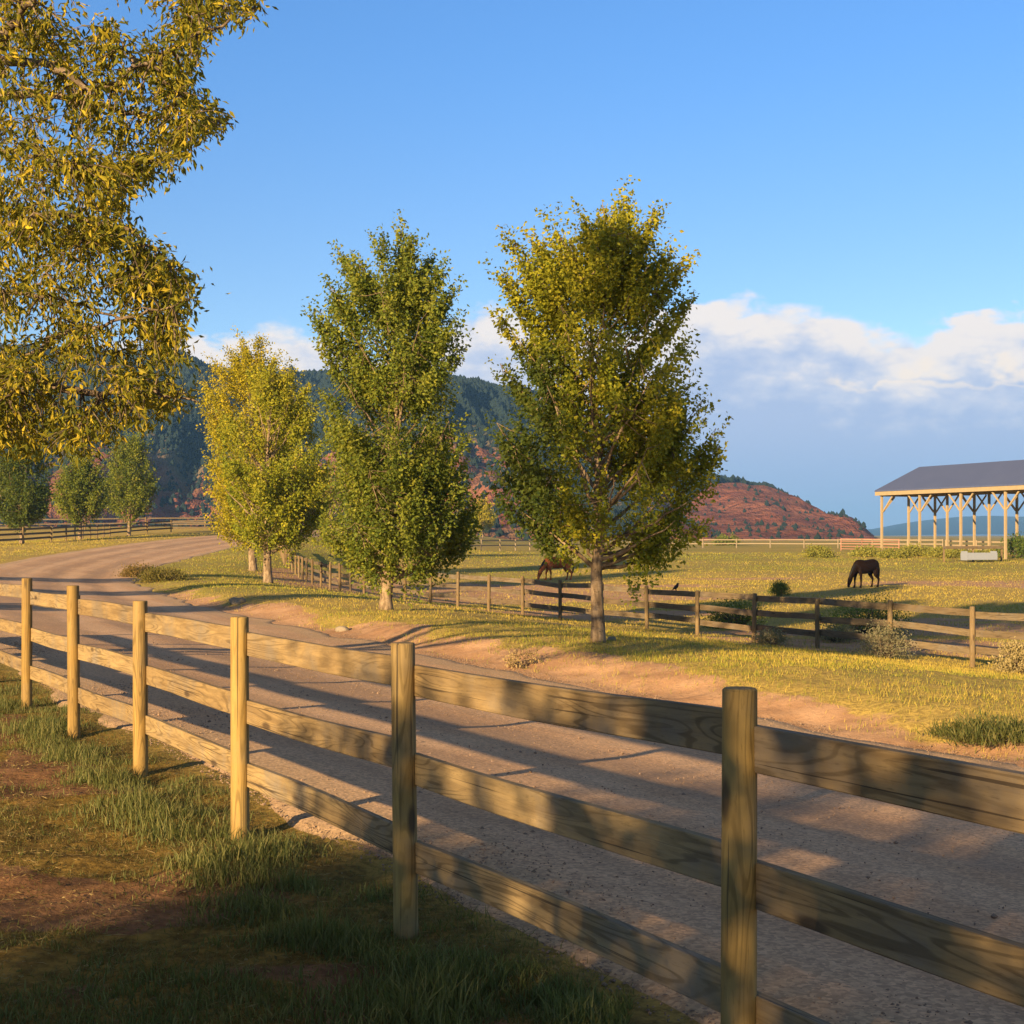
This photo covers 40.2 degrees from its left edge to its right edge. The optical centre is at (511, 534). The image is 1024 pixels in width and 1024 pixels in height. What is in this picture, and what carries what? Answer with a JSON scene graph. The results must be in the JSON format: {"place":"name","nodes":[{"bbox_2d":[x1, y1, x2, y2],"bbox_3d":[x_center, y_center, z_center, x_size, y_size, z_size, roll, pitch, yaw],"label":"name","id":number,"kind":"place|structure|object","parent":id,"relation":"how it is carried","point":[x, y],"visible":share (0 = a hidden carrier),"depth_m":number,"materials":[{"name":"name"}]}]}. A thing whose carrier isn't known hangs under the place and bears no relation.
{"place":"outdoors","nodes":[
{"label":"outdoors","id":0,"kind":"place"},
{"bbox_2d":[0,666,644,1023],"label":"grass","id":1,"kind":"structure","parent":0,"point":[398,1002],"depth_m":6.01,"materials":[{"name":"green plant"}]},
{"bbox_2d":[0,356,873,540],"bbox_3d":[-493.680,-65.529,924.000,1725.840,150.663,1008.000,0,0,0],"label":"hills","id":2,"kind":"structure","parent":0,"point":[754,513],"depth_m":697.42,"materials":[{"name":"red soil"}]},
{"bbox_2d":[0,342,865,540],"bbox_3d":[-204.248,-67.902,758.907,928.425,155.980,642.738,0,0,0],"label":"hill forest","id":3,"kind":"object","parent":2,"relation":"on","point":[477,407],"visible":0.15,"depth_m":775.11,"materials":[{"name":"green plant"}]},
{"bbox_2d":[0,527,1023,1023],"bbox_3d":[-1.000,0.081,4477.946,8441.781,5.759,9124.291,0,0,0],"label":"ground","id":4,"kind":"structure","parent":0,"point":[782,703],"depth_m":17.85,"materials":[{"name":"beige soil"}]},
{"bbox_2d":[0,428,59,542],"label":"cottonwood tree","id":5,"kind":"object","parent":4,"relation":"on","point":[24,501],"visible":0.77,"depth_m":118.93,"materials":[{"name":"green plant"}]},
{"bbox_2d":[51,448,115,539],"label":"cottonwood tree","id":6,"kind":"object","parent":4,"relation":"on","point":[75,488],"visible":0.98,"depth_m":134.05,"materials":[{"name":"green plant"}]},
{"bbox_2d":[0,517,205,529],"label":"rail fence","id":7,"kind":"object","parent":4,"relation":"on","point":[145,518],"visible":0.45,"depth_m":179.88,"materials":[{"name":"brown wood"}]},
{"bbox_2d":[0,520,212,544],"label":"rail fence","id":8,"kind":"object","parent":4,"relation":"on","point":[74,531],"visible":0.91,"depth_m":133.04,"materials":[{"name":"brown wood"}]},
{"bbox_2d":[101,430,162,535],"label":"cottonwood tree","id":9,"kind":"object","parent":4,"relation":"on","point":[126,477],"visible":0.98,"depth_m":149.10,"materials":[{"name":"green plant"}]},
{"bbox_2d":[113,560,157,577],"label":"shrub","id":10,"kind":"object","parent":4,"relation":"on","point":[130,571],"visible":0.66,"depth_m":67.71,"materials":[{"name":"beige plant"}]},
{"bbox_2d":[0,0,277,475],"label":"willow tree","id":11,"kind":"object","parent":4,"relation":"on","point":[161,287],"visible":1,"depth_m":13.04,"materials":[{"name":"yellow plant"}]},
{"bbox_2d":[130,564,193,582],"bbox_3d":[-15.746,1.705,62.925,2.870,0.896,2.886,0,0,0],"label":"shrub","id":12,"kind":"object","parent":4,"relation":"on","point":[154,575],"visible":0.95,"depth_m":62.59,"materials":[{"name":"green plant"}]},
{"bbox_2d":[229,597,245,604],"bbox_3d":[-8.552,2.056,43.601,0.550,0.239,0.384,0,0,0],"label":"stone","id":13,"kind":"object","parent":4,"relation":"on","point":[235,600],"visible":0.94,"depth_m":43.47,"materials":[{"name":"grey stone"}]},
{"bbox_2d":[195,325,309,571],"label":"cottonwood tree","id":14,"kind":"object","parent":4,"relation":"on","point":[243,362],"visible":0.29,"depth_m":79.00,"materials":[{"name":"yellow plant"}]},
{"bbox_2d":[209,341,336,583],"bbox_3d":[-11.078,-3.382,65.121,5.846,11.298,6.826,0,0,0],"label":"cottonwood tree","id":15,"kind":"object","parent":4,"relation":"on","point":[279,501],"visible":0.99,"depth_m":64.58,"materials":[{"name":"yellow plant"}]},
{"bbox_2d":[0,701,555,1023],"bbox_3d":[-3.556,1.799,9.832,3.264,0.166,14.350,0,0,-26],"label":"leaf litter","id":16,"kind":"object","parent":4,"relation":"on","point":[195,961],"visible":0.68,"depth_m":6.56,"materials":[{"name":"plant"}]},
{"bbox_2d":[307,458,361,555],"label":"cottonwood tree","id":17,"kind":"object","parent":4,"relation":"on","point":[321,536],"visible":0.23,"depth_m":112.30,"materials":[{"name":"green plant"}]},
{"bbox_2d":[335,626,348,631],"bbox_3d":[-3.921,2.171,32.350,0.342,0.151,0.242,0,0,0],"label":"stone","id":18,"kind":"object","parent":4,"relation":"on","point":[341,628],"visible":0.82,"depth_m":32.26,"materials":[{"name":"beige stone"}]},
{"bbox_2d":[300,209,488,609],"bbox_3d":[-2.904,-3.380,37.762,4.995,10.913,4.309,0,0,-40],"label":"cottonwood tree","id":19,"kind":"object","parent":4,"relation":"on","point":[386,490],"visible":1,"depth_m":37.24,"materials":[{"name":"green plant"}]},
{"bbox_2d":[474,497,497,537],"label":"poplar tree","id":20,"kind":"object","parent":4,"relation":"on","point":[487,518],"visible":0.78,"depth_m":319.29,"materials":[{"name":"yellow plant"}]},
{"bbox_2d":[0,578,1023,1023],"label":"rail fence","id":21,"kind":"object","parent":4,"relation":"on","point":[730,864],"visible":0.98,"depth_m":5.05,"materials":[{"name":"brown wood"}]},
{"bbox_2d":[502,645,545,668],"bbox_3d":[0.190,2.052,23.546,0.774,0.437,0.672,0,0,0],"label":"shrub","id":22,"kind":"object","parent":4,"relation":"on","point":[512,662],"visible":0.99,"depth_m":23.50,"materials":[{"name":"beige plant"}]},
{"bbox_2d":[537,556,573,579],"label":"horse","id":23,"kind":"object","parent":4,"relation":"on","point":[549,565],"visible":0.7,"depth_m":88.08},
{"bbox_2d":[478,175,733,642],"bbox_3d":[1.746,-2.405,26.206,4.202,8.897,4.192,0,0,-43],"label":"cottonwood tree","id":24,"kind":"object","parent":4,"relation":"on","point":[612,277],"visible":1,"depth_m":25.84,"materials":[{"name":"green plant"}]},
{"bbox_2d":[278,546,1023,666],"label":"rail fence","id":25,"kind":"object","parent":4,"relation":"on","point":[972,650],"visible":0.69,"depth_m":37.52,"materials":[{"name":"brown wood"}]},
{"bbox_2d":[436,539,942,550],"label":"rail fence","id":26,"kind":"object","parent":4,"relation":"on","point":[529,545],"visible":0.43,"depth_m":186.74,"materials":[{"name":"brown wood"}]},
{"bbox_2d":[711,532,741,545],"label":"shrub","id":27,"kind":"object","parent":4,"relation":"on","point":[722,536],"visible":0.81,"depth_m":233.70,"materials":[{"name":"green plant"}]},
{"bbox_2d":[700,586,770,628],"bbox_3d":[6.867,2.240,43.029,2.527,1.371,2.783,0,0,0],"label":"shrub","id":28,"kind":"object","parent":4,"relation":"on","point":[739,619],"visible":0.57,"depth_m":42.82,"materials":[{"name":"green plant"}]},
{"bbox_2d":[748,626,793,644],"bbox_3d":[6.432,2.505,34.768,1.044,0.546,1.024,0,0,-35],"label":"shrub","id":29,"kind":"object","parent":4,"relation":"on","point":[765,637],"visible":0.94,"depth_m":34.63,"materials":[{"name":"green plant"}]},
{"bbox_2d":[763,579,792,595],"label":"shrub","id":30,"kind":"object","parent":4,"relation":"on","point":[778,589],"visible":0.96,"depth_m":66.18,"materials":[{"name":"green plant"}]},
{"bbox_2d":[799,543,836,557],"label":"shrub","id":31,"kind":"object","parent":4,"relation":"on","point":[819,551],"visible":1,"depth_m":132.55,"materials":[{"name":"green plant"}]},
{"bbox_2d":[810,623,864,642],"bbox_3d":[8.697,2.594,37.659,1.467,0.636,1.570,0,0,-27],"label":"shrub","id":32,"kind":"object","parent":4,"relation":"on","point":[834,639],"visible":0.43,"depth_m":37.41,"materials":[{"name":"green plant"}]},
{"bbox_2d":[841,538,861,548],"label":"corral panel","id":33,"kind":"object","parent":4,"relation":"on","point":[849,543],"visible":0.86,"depth_m":157.75,"materials":[{"name":"red paint"}]},
{"bbox_2d":[847,559,879,587],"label":"horse","id":34,"kind":"object","parent":4,"relation":"on","point":[871,567],"visible":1,"depth_m":75.58},
{"bbox_2d":[848,544,883,556],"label":"shrub","id":35,"kind":"object","parent":4,"relation":"on","point":[866,551],"visible":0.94,"depth_m":134.59,"materials":[{"name":"green plant"}]},
{"bbox_2d":[820,586,916,635],"bbox_3d":[10.180,2.201,40.319,3.209,1.470,3.448,0,0,0],"label":"shrub","id":36,"kind":"object","parent":4,"relation":"on","point":[879,614],"visible":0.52,"depth_m":40.08,"materials":[{"name":"green plant"}]},
{"bbox_2d":[862,539,879,549],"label":"corral panel","id":37,"kind":"object","parent":4,"relation":"on","point":[872,544],"visible":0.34,"depth_m":154.61,"materials":[{"name":"red paint"}]},
{"bbox_2d":[849,617,920,660],"bbox_3d":[8.354,2.327,31.344,1.462,0.995,1.579,0,0,0],"label":"shrub","id":38,"kind":"object","parent":4,"relation":"on","point":[885,650],"visible":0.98,"depth_m":31.30,"materials":[{"name":"green plant"}]},
{"bbox_2d":[883,539,898,547],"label":"corral panel","id":39,"kind":"object","parent":4,"relation":"on","point":[890,544],"visible":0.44,"depth_m":152.32,"materials":[{"name":"red paint"}]},
{"bbox_2d":[876,546,908,558],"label":"shrub","id":40,"kind":"object","parent":4,"relation":"on","point":[894,553],"visible":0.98,"depth_m":130.53,"materials":[{"name":"green plant"}]},
{"bbox_2d":[899,542,930,556],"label":"shrub","id":41,"kind":"object","parent":4,"relation":"on","point":[913,550],"visible":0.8,"depth_m":134.64,"materials":[{"name":"green plant"}]},
{"bbox_2d":[917,544,946,557],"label":"shrub","id":42,"kind":"object","parent":4,"relation":"on","point":[936,551],"visible":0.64,"depth_m":132.76,"materials":[{"name":"green plant"}]},
{"bbox_2d":[874,460,1023,558],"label":"pole barn","id":43,"kind":"structure","parent":4,"relation":"on","point":[973,480],"depth_m":136.33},
{"bbox_2d":[940,549,969,557],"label":"shrub","id":44,"kind":"object","parent":4,"relation":"on","point":[953,553],"visible":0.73,"depth_m":130.65,"materials":[{"name":"green plant"}]},
{"bbox_2d":[916,704,1023,752],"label":"grass tuft","id":45,"kind":"object","parent":4,"relation":"on","point":[971,732],"visible":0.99,"depth_m":14.70,"materials":[{"name":"green grass blades"}]},
{"bbox_2d":[943,546,1003,561],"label":"feed trough","id":46,"kind":"object","parent":4,"relation":"on","point":[973,556],"visible":0.88,"depth_m":120.92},
{"bbox_2d":[967,549,984,552],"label":"shrub","id":47,"kind":"object","parent":4,"relation":"on","point":[976,551],"visible":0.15,"depth_m":135.23,"materials":[{"name":"green plant"}]},
{"bbox_2d":[945,540,1013,553],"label":"rail fence","id":48,"kind":"object","parent":4,"relation":"on","point":[976,543],"visible":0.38,"depth_m":146.01,"materials":[{"name":"brown wood"}]},
{"bbox_2d":[981,549,1007,557],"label":"shrub","id":49,"kind":"object","parent":4,"relation":"on","point":[987,550],"visible":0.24,"depth_m":133.26,"materials":[{"name":"green plant"}]},
{"bbox_2d":[988,636,1023,674],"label":"shrub","id":50,"kind":"object","parent":4,"relation":"on","point":[1009,662],"visible":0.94,"depth_m":27.89,"materials":[{"name":"beige plant"}]},
{"bbox_2d":[996,529,1023,558],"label":"shrub","id":51,"kind":"object","parent":4,"relation":"on","point":[1016,546],"visible":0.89,"depth_m":130.56,"materials":[{"name":"green plant"}]},
{"bbox_2d":[0,529,1023,1023],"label":"road","id":52,"kind":"structure","parent":0,"point":[844,979],"depth_m":9.87,"materials":[{"name":"grey gravel"}]},
{"bbox_2d":[0,0,1023,528],"label":"sky","id":53,"kind":"structure","parent":0,"point":[845,177],"materials":[{"name":"blue"}]},
{"bbox_2d":[867,516,1023,535],"bbox_3d":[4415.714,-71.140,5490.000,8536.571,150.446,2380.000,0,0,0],"label":"hills","id":54,"kind":"structure","parent":0,"point":[997,526],"depth_m":4983.65,"materials":[{"name":"blue"}]}
]}

